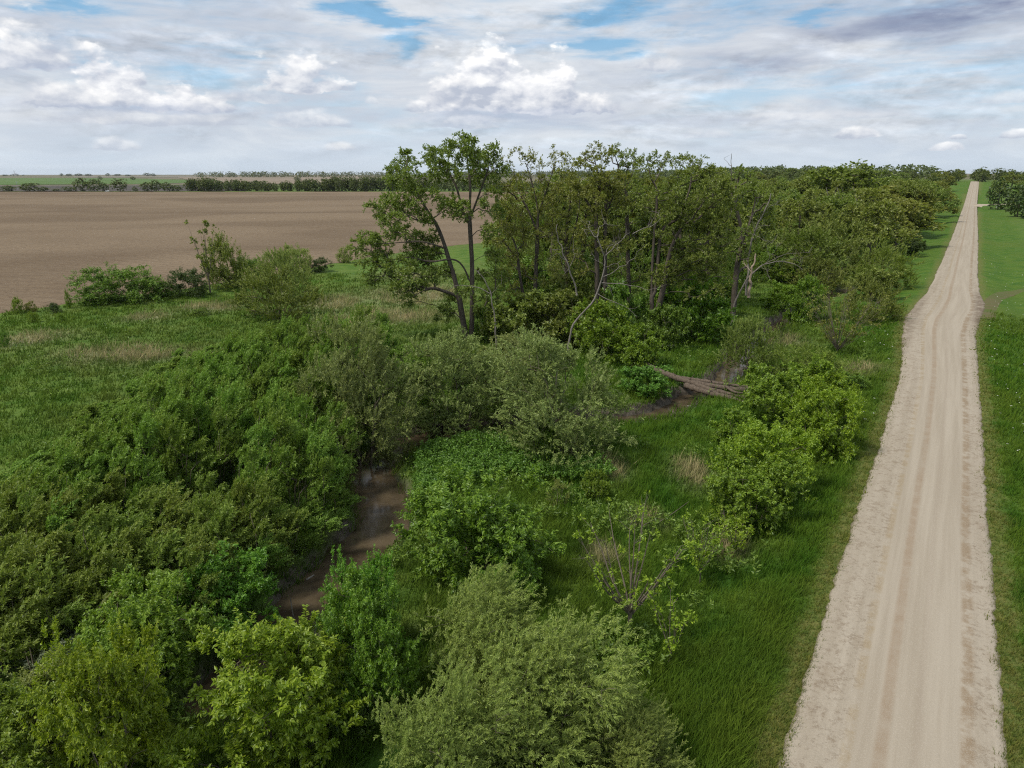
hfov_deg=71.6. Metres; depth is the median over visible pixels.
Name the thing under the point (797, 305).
green shrub
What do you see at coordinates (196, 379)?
thicket willow
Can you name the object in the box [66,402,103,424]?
thicket willow
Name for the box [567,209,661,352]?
dead tree
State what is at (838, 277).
rounded willow
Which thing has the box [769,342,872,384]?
olive shrub
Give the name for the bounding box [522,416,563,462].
box elder bush
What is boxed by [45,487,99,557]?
thicket willow
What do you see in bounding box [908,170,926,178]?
forest oak
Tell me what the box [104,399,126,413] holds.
thicket willow
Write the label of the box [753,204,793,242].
forest oak
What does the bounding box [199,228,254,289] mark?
field edge shrub
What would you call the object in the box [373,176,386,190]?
field row tree
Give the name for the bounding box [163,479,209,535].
thicket willow
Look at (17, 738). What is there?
ash tree
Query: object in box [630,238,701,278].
meadow willow
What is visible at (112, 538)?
thicket willow
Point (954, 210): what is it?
roadside oak
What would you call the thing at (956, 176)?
forest oak
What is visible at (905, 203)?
forest oak
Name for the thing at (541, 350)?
silvery willow
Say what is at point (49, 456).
thicket willow
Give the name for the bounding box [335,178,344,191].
field row tree
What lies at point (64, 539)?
thicket willow
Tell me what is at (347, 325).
thicket willow
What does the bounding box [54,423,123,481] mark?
thicket willow
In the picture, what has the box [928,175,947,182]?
forest oak
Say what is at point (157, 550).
thicket willow
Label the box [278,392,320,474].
thicket willow
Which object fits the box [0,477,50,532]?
thicket willow
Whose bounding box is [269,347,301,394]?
thicket willow
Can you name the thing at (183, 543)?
thicket willow
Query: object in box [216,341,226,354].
thicket willow
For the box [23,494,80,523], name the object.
thicket willow
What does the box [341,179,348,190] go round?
field row tree
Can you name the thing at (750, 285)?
dead tree
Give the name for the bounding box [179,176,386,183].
tan field
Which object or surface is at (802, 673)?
verge grass
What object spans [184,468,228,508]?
thicket willow
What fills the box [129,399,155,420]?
thicket willow
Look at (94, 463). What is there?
thicket willow
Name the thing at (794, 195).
forest oak
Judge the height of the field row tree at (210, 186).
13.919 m
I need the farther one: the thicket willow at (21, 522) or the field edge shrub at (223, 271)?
the field edge shrub at (223, 271)
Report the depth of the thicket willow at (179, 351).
70.69 m
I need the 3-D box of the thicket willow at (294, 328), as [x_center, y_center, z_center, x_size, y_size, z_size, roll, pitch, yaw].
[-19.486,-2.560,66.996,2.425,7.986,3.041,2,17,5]
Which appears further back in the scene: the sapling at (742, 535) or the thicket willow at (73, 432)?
the thicket willow at (73, 432)
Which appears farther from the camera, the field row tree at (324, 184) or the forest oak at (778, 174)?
the field row tree at (324, 184)
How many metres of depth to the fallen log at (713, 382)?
68.32 m
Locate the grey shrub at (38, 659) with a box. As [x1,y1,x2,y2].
[18,611,104,675]
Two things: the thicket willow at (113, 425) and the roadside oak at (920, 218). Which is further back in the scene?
the roadside oak at (920, 218)
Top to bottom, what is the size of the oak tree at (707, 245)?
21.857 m
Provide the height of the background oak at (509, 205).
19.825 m
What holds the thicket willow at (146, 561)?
on the ground at (1000, 250)
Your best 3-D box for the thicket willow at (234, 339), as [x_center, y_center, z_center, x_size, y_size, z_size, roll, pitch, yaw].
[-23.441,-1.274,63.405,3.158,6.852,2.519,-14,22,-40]
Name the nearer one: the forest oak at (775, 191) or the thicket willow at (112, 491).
the thicket willow at (112, 491)
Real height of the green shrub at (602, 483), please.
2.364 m
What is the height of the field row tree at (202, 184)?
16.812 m
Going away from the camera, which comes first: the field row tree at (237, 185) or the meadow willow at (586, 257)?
the meadow willow at (586, 257)
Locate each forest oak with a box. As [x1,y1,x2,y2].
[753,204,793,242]
[755,172,767,180]
[761,170,773,174]
[766,178,790,194]
[767,171,785,179]
[767,186,797,212]
[767,187,835,248]
[769,188,804,233]
[775,175,786,181]
[783,168,796,179]
[786,168,798,180]
[809,179,844,238]
[811,190,865,251]
[826,200,863,238]
[834,186,917,258]
[834,193,922,251]
[880,170,897,177]
[880,195,922,247]
[888,178,904,185]
[890,179,916,193]
[894,178,937,233]
[898,172,911,179]
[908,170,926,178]
[909,171,921,179]
[913,176,930,223]
[913,177,929,185]
[925,167,941,176]
[925,202,944,213]
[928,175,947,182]
[928,181,963,217]
[930,171,946,180]
[931,172,958,187]
[935,180,955,203]
[941,170,960,179]
[953,169,967,180]
[969,169,987,180]
[974,167,991,181]
[991,168,1008,181]
[1000,172,1023,186]
[1002,170,1022,180]
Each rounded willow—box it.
[220,257,329,322]
[254,242,318,301]
[744,221,857,281]
[780,251,860,290]
[785,209,909,280]
[847,235,924,289]
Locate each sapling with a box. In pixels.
[184,219,215,292]
[572,490,694,633]
[645,580,697,662]
[681,512,732,583]
[714,505,754,551]
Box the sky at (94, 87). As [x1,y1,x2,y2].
[0,0,1023,174]
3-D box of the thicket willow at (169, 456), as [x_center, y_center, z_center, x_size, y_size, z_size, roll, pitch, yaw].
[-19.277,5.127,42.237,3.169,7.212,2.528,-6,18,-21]
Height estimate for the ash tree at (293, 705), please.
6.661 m
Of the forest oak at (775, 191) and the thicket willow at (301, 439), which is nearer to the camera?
the thicket willow at (301, 439)
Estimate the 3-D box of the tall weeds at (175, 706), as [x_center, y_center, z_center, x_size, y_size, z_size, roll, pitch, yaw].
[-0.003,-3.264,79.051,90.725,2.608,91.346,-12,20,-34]
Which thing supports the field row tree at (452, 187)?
on the ground at (1000, 250)
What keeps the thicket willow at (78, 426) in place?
on the ground at (1000, 250)
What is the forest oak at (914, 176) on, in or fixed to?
on the ground at (1000, 250)
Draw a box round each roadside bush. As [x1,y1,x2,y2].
[695,441,816,544]
[705,415,827,505]
[736,352,849,427]
[773,368,866,464]
[794,361,859,424]
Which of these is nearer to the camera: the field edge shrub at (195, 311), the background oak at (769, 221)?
the field edge shrub at (195, 311)
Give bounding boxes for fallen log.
[639,362,747,391]
[681,376,747,386]
[683,383,742,400]
[691,382,743,397]
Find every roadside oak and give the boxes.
[768,178,803,188]
[786,170,815,196]
[798,159,892,218]
[822,187,947,242]
[871,174,906,188]
[879,185,940,215]
[927,181,960,213]
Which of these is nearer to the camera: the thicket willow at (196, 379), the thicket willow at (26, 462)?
the thicket willow at (26, 462)
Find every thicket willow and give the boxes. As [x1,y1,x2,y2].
[0,469,22,482]
[0,472,29,515]
[0,474,24,511]
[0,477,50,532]
[0,499,24,537]
[0,505,38,539]
[0,524,57,607]
[0,535,33,614]
[0,538,55,647]
[0,561,47,676]
[0,561,84,676]
[0,587,70,670]
[0,643,32,674]
[1,493,23,532]
[2,469,29,519]
[4,578,56,649]
[5,450,59,479]
[10,532,77,560]
[11,548,130,634]
[13,464,47,501]
[16,475,37,529]
[19,457,61,481]
[21,502,76,555]
[22,530,105,611]
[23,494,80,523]
[24,493,50,537]
[25,541,71,608]
[26,460,49,496]
[27,522,80,578]
[30,466,68,502]
[32,465,52,493]
[32,596,95,653]
[33,489,104,542]
[36,533,90,569]
[42,450,56,469]
[43,464,82,506]
[45,434,81,453]
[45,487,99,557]
[46,425,81,459]
[48,472,92,532]
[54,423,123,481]
[54,427,100,503]
[54,432,81,451]
[56,572,77,633]
[60,435,132,484]
[60,449,126,525]
[62,486,123,521]
[62,517,87,568]
[64,542,121,610]
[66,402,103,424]
[67,525,95,562]
[70,412,88,444]
[71,474,121,537]
[71,500,150,567]
[76,413,110,451]
[82,420,137,474]
[82,589,146,653]
[83,466,148,530]
[87,433,140,484]
[90,401,112,417]
[92,519,152,584]
[95,507,123,565]
[96,436,138,490]
[96,527,140,578]
[99,398,125,414]
[100,403,119,429]
[100,518,153,556]
[102,415,121,450]
[103,548,171,605]
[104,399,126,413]
[105,407,122,432]
[107,402,181,480]
[108,438,139,507]
[109,443,169,534]
[110,429,150,472]
[111,509,154,579]
[115,394,146,420]
[116,492,165,547]
[119,377,147,392]
[120,398,150,456]
[125,376,142,397]
[125,408,185,519]
[125,447,144,487]
[128,508,177,565]
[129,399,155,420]
[134,381,167,416]
[134,391,170,414]
[134,406,197,485]
[135,482,182,534]
[135,527,190,609]
[135,527,231,622]
[138,372,188,416]
[139,363,171,380]
[140,371,158,402]
[143,481,198,568]
[144,520,188,582]
[145,377,171,415]
[145,420,198,500]
[145,559,199,651]
[146,482,208,522]
[150,392,214,471]
[156,355,182,372]
[157,504,195,562]
[159,414,216,502]
[160,387,184,456]
[163,347,186,372]
[163,368,182,388]
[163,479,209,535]
[164,372,204,471]
[166,421,227,490]
[167,541,221,644]
[169,368,198,395]
[172,355,201,386]
[173,362,188,370]
[175,500,234,550]
[178,504,208,546]
[179,364,205,410]
[183,513,234,599]
[184,395,218,458]
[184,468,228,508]
[185,510,232,552]
[189,344,218,357]
[189,377,219,479]
[190,491,257,559]
[192,350,208,371]
[192,362,220,390]
[192,371,211,400]
[195,365,224,417]
[196,365,212,401]
[200,349,224,367]
[203,355,233,389]
[203,522,265,575]
[205,350,227,387]
[205,397,225,448]
[205,493,252,553]
[207,499,266,596]
[208,536,255,607]
[209,379,273,477]
[210,374,257,409]
[211,389,248,487]
[213,342,225,353]
[213,361,263,396]
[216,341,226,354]
[217,381,258,424]
[217,388,239,457]
[218,333,243,379]
[221,337,248,374]
[223,488,269,553]
[224,354,248,380]
[225,394,247,473]
[226,353,256,402]
[227,329,245,354]
[230,374,248,418]
[230,477,289,550]
[231,334,248,376]
[231,439,281,531]
[232,383,274,450]
[234,344,264,396]
[236,494,300,570]
[238,419,299,515]
[239,348,271,397]
[243,331,270,370]
[244,319,268,366]
[245,361,274,394]
[246,325,271,373]
[246,370,267,414]
[248,473,311,561]
[251,392,295,482]
[252,380,275,467]
[258,351,274,396]
[260,321,289,351]
[260,380,287,467]
[263,362,296,393]
[265,387,309,473]
[269,340,285,378]
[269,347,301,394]
[270,442,324,534]
[271,321,286,368]
[274,377,289,414]
[278,305,298,347]
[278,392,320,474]
[278,406,314,508]
[281,332,309,373]
[281,333,314,375]
[281,376,314,417]
[283,373,304,399]
[284,401,338,447]
[286,427,320,500]
[288,319,313,350]
[291,391,335,487]
[297,343,319,396]
[299,314,315,344]
[301,370,327,423]
[302,416,347,500]
[303,371,337,433]
[304,434,347,513]
[309,328,323,360]
[313,321,340,359]
[315,338,337,359]
[315,345,339,400]
[316,376,361,447]
[317,398,365,474]
[319,311,329,342]
[322,420,355,509]
[325,329,344,349]
[338,308,358,347]
[342,321,352,343]
[342,329,356,378]
[351,303,365,339]
[352,309,369,336]
[360,303,389,336]
[366,332,398,378]
[372,323,388,356]
[373,301,394,342]
[377,321,412,360]
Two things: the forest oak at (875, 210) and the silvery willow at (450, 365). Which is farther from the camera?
the forest oak at (875, 210)
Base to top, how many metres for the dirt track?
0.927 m
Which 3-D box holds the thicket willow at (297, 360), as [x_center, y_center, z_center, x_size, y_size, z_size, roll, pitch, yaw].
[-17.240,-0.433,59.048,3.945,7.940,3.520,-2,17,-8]
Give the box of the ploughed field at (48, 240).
[0,192,526,312]
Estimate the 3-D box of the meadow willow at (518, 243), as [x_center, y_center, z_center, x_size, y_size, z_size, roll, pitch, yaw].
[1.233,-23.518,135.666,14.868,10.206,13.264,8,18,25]
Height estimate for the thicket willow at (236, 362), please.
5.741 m
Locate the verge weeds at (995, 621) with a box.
[773,342,1019,767]
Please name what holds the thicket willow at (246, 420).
on the ground at (1000, 250)
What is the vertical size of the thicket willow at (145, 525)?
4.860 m
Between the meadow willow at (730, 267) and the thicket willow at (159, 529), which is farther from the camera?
the meadow willow at (730, 267)
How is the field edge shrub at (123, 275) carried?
on the ground at (1000, 250)
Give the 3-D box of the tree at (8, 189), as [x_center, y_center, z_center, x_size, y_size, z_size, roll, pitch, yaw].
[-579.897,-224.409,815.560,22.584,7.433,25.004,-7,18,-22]
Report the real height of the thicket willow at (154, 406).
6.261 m
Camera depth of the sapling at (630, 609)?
30.92 m
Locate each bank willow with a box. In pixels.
[258,529,294,577]
[270,503,327,554]
[298,478,348,537]
[330,480,364,517]
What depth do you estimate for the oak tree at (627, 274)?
101.56 m
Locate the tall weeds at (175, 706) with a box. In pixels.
[11,300,877,742]
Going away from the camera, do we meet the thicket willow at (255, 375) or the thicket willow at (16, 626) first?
the thicket willow at (16, 626)
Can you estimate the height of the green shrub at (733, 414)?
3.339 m
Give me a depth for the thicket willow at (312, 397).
51.25 m
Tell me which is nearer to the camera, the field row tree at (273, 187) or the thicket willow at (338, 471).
the thicket willow at (338, 471)
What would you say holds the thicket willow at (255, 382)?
on the ground at (1000, 250)
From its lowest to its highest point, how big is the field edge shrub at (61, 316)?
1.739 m
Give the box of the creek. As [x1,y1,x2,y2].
[182,288,856,722]
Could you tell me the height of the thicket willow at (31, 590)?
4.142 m
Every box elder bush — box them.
[390,460,566,593]
[469,527,542,606]
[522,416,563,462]
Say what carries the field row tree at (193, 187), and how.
on the ground at (1000, 250)
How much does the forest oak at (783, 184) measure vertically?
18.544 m
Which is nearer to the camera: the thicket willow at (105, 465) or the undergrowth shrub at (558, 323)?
the thicket willow at (105, 465)
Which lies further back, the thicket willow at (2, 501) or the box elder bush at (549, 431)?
the box elder bush at (549, 431)
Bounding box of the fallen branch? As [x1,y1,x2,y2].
[724,385,755,393]
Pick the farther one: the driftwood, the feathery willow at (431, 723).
the driftwood
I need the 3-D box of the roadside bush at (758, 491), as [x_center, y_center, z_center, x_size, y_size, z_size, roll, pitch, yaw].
[14.071,6.476,42.087,6.102,5.360,6.506,-7,18,-24]
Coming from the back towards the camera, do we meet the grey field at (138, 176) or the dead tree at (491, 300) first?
the grey field at (138, 176)
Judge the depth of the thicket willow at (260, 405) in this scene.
43.96 m
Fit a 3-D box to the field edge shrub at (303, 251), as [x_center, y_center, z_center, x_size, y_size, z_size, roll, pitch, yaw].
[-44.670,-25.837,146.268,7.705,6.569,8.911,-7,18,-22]
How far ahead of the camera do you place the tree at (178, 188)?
813.86 m
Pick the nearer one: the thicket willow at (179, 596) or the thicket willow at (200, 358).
the thicket willow at (179, 596)
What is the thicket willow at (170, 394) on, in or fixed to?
on the ground at (1000, 250)
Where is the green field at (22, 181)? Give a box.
[0,178,186,184]
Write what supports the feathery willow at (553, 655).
on the ground at (1000, 250)
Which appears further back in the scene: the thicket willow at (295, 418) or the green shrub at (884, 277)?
the green shrub at (884, 277)
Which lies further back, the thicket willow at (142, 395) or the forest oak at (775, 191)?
the forest oak at (775, 191)
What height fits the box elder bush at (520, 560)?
4.122 m
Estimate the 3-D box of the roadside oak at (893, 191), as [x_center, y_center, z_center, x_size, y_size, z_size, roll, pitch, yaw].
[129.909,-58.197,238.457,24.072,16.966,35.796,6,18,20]
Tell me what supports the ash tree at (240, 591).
on the ground at (1000, 250)
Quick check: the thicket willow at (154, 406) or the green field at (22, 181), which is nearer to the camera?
the thicket willow at (154, 406)
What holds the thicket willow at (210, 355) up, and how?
on the ground at (1000, 250)
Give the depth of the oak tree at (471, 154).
81.56 m
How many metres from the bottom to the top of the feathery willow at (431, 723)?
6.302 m
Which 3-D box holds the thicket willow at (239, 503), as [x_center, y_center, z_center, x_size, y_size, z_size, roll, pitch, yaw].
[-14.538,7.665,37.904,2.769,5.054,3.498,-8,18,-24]
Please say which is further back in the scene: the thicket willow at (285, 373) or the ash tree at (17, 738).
the thicket willow at (285, 373)
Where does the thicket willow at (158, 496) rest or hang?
on the ground at (1000, 250)
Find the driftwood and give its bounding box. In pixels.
[290,598,295,623]
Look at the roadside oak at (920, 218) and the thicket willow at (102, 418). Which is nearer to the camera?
the thicket willow at (102, 418)
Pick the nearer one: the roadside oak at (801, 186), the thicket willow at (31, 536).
the thicket willow at (31, 536)
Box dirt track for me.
[981,288,1023,319]
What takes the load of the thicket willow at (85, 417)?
on the ground at (1000, 250)
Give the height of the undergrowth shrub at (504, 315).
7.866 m
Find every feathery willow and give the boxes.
[371,640,530,767]
[408,553,556,727]
[460,586,652,767]
[577,681,695,767]
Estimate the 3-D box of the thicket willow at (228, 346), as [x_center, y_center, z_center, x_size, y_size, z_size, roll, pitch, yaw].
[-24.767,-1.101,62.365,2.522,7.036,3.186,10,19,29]
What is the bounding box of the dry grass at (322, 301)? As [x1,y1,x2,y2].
[4,277,886,566]
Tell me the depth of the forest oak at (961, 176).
771.18 m
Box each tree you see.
[0,185,17,191]
[0,650,108,767]
[0,665,86,767]
[16,610,200,767]
[17,183,40,190]
[37,186,50,191]
[59,186,74,191]
[67,564,225,745]
[70,178,89,190]
[83,178,103,190]
[98,182,109,190]
[109,178,127,191]
[139,182,154,191]
[149,180,161,190]
[151,604,370,767]
[160,182,173,190]
[167,539,281,661]
[172,185,182,190]
[182,180,192,190]
[186,178,194,190]
[188,178,200,190]
[196,177,211,190]
[205,180,215,190]
[210,180,220,190]
[223,181,230,190]
[231,181,238,189]
[233,179,242,190]
[239,181,248,191]
[247,181,254,190]
[258,181,265,190]
[270,184,277,190]
[281,180,292,190]
[293,181,301,190]
[300,179,310,190]
[304,179,315,190]
[311,179,323,190]
[314,563,421,723]
[318,543,410,655]
[319,177,329,190]
[327,179,334,190]
[329,176,339,190]
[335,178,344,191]
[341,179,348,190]
[346,129,512,343]
[347,177,359,190]
[350,178,358,190]
[358,177,370,191]
[361,177,373,190]
[366,177,376,190]
[370,176,379,190]
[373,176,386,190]
[433,179,445,190]
[446,181,457,190]
[447,269,501,344]
[486,144,568,328]
[538,152,595,314]
[546,226,577,295]
[563,140,635,321]
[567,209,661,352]
[601,142,652,312]
[630,149,742,315]
[684,164,744,309]
[718,163,775,317]
[730,232,812,324]
[744,253,755,297]
[745,193,782,294]
[985,177,1012,209]
[1005,184,1023,216]
[1009,184,1023,210]
[1015,196,1023,218]
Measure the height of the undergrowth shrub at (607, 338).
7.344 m
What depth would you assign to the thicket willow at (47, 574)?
29.10 m
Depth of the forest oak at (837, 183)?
217.16 m
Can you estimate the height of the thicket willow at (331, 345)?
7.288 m
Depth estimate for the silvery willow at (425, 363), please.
59.50 m
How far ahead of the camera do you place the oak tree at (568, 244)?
94.34 m
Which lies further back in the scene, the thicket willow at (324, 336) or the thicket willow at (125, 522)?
the thicket willow at (324, 336)
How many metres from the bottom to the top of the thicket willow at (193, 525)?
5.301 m
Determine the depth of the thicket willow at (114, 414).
51.26 m
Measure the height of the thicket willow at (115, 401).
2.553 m
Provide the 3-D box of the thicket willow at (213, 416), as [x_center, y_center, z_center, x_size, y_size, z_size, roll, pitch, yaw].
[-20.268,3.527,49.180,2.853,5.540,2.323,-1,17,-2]
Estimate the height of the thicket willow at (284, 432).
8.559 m
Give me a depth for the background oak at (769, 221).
153.08 m
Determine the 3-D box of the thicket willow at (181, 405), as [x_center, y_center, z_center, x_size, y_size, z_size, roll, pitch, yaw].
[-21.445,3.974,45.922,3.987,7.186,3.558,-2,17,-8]
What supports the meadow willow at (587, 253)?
on the ground at (1000, 250)
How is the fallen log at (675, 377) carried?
on the ground at (1000, 250)
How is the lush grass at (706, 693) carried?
on the ground at (1000, 250)
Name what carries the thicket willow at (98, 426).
on the ground at (1000, 250)
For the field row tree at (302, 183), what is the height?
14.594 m
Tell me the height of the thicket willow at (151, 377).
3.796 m
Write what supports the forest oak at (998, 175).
on the ground at (1000, 250)
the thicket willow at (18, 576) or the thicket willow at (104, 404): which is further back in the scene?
the thicket willow at (104, 404)
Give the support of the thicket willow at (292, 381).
on the ground at (1000, 250)
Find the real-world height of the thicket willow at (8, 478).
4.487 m
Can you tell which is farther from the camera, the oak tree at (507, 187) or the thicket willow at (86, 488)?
the oak tree at (507, 187)
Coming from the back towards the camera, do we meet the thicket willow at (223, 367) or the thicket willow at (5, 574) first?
the thicket willow at (223, 367)
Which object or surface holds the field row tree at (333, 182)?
on the ground at (1000, 250)
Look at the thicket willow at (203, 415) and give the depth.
46.55 m
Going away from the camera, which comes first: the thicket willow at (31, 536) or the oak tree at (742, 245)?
the thicket willow at (31, 536)
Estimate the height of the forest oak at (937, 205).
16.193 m
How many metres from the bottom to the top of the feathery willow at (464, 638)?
6.452 m
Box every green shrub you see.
[580,467,610,503]
[708,404,755,446]
[741,245,787,280]
[757,279,803,312]
[763,261,807,284]
[780,273,833,323]
[841,267,906,301]
[841,371,871,389]
[899,237,928,255]
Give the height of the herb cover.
2.363 m
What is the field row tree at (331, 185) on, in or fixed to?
on the ground at (1000, 250)
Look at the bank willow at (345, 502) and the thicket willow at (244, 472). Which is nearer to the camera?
the thicket willow at (244, 472)
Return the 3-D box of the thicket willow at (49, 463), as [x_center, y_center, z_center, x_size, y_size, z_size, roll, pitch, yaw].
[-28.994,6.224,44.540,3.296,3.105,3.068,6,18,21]
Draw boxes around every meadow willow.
[480,236,549,285]
[487,236,564,290]
[539,270,593,298]
[558,252,618,281]
[570,244,650,291]
[580,236,610,258]
[600,235,654,277]
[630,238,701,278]
[636,257,719,305]
[702,237,771,296]
[703,230,759,277]
[715,225,757,264]
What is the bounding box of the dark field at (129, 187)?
[0,185,240,190]
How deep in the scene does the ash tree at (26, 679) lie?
24.43 m
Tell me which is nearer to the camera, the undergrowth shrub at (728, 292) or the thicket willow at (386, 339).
the thicket willow at (386, 339)
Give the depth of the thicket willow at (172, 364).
68.21 m
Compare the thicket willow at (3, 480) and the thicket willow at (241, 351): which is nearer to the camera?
the thicket willow at (3, 480)
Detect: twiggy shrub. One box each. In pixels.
[545,477,572,505]
[803,285,890,350]
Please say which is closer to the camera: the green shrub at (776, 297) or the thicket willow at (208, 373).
the thicket willow at (208, 373)
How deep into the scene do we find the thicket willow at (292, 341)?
61.94 m
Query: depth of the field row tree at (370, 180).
820.99 m
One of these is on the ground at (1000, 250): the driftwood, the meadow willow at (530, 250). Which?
the meadow willow at (530, 250)
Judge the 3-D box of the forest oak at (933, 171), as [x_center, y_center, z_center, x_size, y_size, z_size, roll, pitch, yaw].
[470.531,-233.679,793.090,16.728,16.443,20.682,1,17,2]
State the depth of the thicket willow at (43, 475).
41.40 m
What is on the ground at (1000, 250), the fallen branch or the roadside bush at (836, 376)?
the roadside bush at (836, 376)
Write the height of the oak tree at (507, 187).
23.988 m
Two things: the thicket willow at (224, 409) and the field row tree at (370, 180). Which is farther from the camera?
the field row tree at (370, 180)
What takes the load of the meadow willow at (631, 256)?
on the ground at (1000, 250)
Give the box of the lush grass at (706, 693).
[398,299,1023,767]
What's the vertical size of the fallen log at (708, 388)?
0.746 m
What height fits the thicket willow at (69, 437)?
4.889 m
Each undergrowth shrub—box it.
[474,307,503,339]
[476,284,552,346]
[505,251,562,293]
[511,285,598,347]
[552,258,615,326]
[564,296,637,364]
[593,275,654,337]
[613,364,674,397]
[614,321,665,366]
[641,302,693,350]
[646,253,709,311]
[647,273,741,341]
[700,274,743,316]
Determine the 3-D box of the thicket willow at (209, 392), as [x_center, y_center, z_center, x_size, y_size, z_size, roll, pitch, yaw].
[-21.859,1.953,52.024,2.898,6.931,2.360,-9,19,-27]
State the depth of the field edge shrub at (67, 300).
110.46 m
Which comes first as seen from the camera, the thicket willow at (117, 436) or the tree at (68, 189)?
the thicket willow at (117, 436)
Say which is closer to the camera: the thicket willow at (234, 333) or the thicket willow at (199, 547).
the thicket willow at (199, 547)
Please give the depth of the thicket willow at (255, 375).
56.74 m
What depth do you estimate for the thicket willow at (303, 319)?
76.08 m
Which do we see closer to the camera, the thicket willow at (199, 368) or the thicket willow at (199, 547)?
the thicket willow at (199, 547)
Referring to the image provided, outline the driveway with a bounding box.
[974,204,1005,206]
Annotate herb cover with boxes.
[409,425,617,491]
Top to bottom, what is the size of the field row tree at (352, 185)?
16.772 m
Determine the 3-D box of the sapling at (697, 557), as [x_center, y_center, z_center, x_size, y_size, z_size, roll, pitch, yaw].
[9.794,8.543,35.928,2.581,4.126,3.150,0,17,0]
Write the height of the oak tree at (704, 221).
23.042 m
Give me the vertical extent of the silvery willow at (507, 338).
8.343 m
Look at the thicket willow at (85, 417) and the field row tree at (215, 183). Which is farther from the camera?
the field row tree at (215, 183)
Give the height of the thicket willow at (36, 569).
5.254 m
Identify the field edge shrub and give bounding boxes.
[0,328,10,347]
[10,295,24,313]
[23,300,36,312]
[26,311,40,322]
[46,302,63,313]
[55,312,66,322]
[63,261,165,304]
[64,288,71,308]
[71,281,120,304]
[137,277,182,299]
[164,266,208,297]
[189,307,209,315]
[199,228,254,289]
[232,252,262,284]
[277,244,313,274]
[304,256,333,272]
[335,244,352,262]
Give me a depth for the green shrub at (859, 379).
67.12 m
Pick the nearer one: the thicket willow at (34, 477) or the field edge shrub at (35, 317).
the thicket willow at (34, 477)
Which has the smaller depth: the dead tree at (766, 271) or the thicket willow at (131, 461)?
the thicket willow at (131, 461)
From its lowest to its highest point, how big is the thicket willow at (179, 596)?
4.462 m
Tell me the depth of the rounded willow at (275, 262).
113.66 m
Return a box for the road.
[777,181,1007,767]
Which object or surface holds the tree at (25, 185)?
on the ground at (1000, 250)
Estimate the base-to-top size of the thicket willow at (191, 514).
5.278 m
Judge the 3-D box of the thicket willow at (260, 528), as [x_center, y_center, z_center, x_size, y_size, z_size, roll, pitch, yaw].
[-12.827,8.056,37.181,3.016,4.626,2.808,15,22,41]
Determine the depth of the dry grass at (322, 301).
83.34 m
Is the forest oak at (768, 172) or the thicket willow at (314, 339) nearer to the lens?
the thicket willow at (314, 339)
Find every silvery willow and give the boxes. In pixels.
[293,309,433,469]
[367,339,455,425]
[396,323,528,447]
[454,323,571,425]
[479,322,644,470]
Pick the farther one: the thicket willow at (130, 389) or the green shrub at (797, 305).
the green shrub at (797, 305)
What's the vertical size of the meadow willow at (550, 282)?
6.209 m
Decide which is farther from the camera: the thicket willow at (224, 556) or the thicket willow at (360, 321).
the thicket willow at (360, 321)
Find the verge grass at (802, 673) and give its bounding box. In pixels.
[695,309,1023,767]
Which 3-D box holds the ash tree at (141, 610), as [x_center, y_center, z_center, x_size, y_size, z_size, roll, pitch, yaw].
[-14.531,10.263,27.157,5.712,6.675,5.758,6,18,21]
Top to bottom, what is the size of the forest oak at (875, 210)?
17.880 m
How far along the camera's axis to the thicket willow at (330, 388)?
50.48 m
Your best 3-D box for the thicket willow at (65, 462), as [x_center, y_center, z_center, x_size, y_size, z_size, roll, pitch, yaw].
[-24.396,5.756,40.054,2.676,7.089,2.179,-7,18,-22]
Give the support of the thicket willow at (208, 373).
on the ground at (1000, 250)
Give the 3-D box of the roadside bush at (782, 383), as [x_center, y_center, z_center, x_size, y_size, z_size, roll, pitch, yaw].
[22.557,0.727,57.545,8.545,6.698,7.911,6,18,19]
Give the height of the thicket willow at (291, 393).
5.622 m
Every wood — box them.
[193,170,639,176]
[566,163,937,177]
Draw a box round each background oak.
[481,179,555,260]
[511,170,585,261]
[540,177,623,262]
[588,168,655,277]
[614,175,674,271]
[635,167,714,254]
[668,174,756,251]
[715,174,779,257]
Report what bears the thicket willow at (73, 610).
on the ground at (1000, 250)
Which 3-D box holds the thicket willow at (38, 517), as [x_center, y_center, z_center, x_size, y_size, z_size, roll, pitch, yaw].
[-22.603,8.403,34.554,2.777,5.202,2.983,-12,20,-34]
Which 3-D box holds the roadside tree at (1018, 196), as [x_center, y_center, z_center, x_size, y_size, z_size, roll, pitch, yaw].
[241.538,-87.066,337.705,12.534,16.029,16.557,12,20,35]
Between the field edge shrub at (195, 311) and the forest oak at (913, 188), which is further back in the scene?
the forest oak at (913, 188)
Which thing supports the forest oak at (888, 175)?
on the ground at (1000, 250)
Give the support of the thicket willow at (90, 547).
on the ground at (1000, 250)
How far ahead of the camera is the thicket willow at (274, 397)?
45.91 m
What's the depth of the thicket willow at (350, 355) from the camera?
59.96 m
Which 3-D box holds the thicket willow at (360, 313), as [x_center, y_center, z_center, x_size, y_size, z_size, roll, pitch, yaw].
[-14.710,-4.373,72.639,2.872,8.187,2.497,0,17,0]
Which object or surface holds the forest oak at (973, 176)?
on the ground at (1000, 250)
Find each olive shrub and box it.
[714,314,790,375]
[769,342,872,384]
[838,270,911,325]
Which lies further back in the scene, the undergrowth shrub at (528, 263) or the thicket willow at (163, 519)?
the undergrowth shrub at (528, 263)
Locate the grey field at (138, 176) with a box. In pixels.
[74,176,245,177]
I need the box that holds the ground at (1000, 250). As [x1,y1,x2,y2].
[0,174,1023,767]
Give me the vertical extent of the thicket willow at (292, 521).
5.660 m
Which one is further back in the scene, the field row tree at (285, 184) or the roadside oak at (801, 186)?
the field row tree at (285, 184)

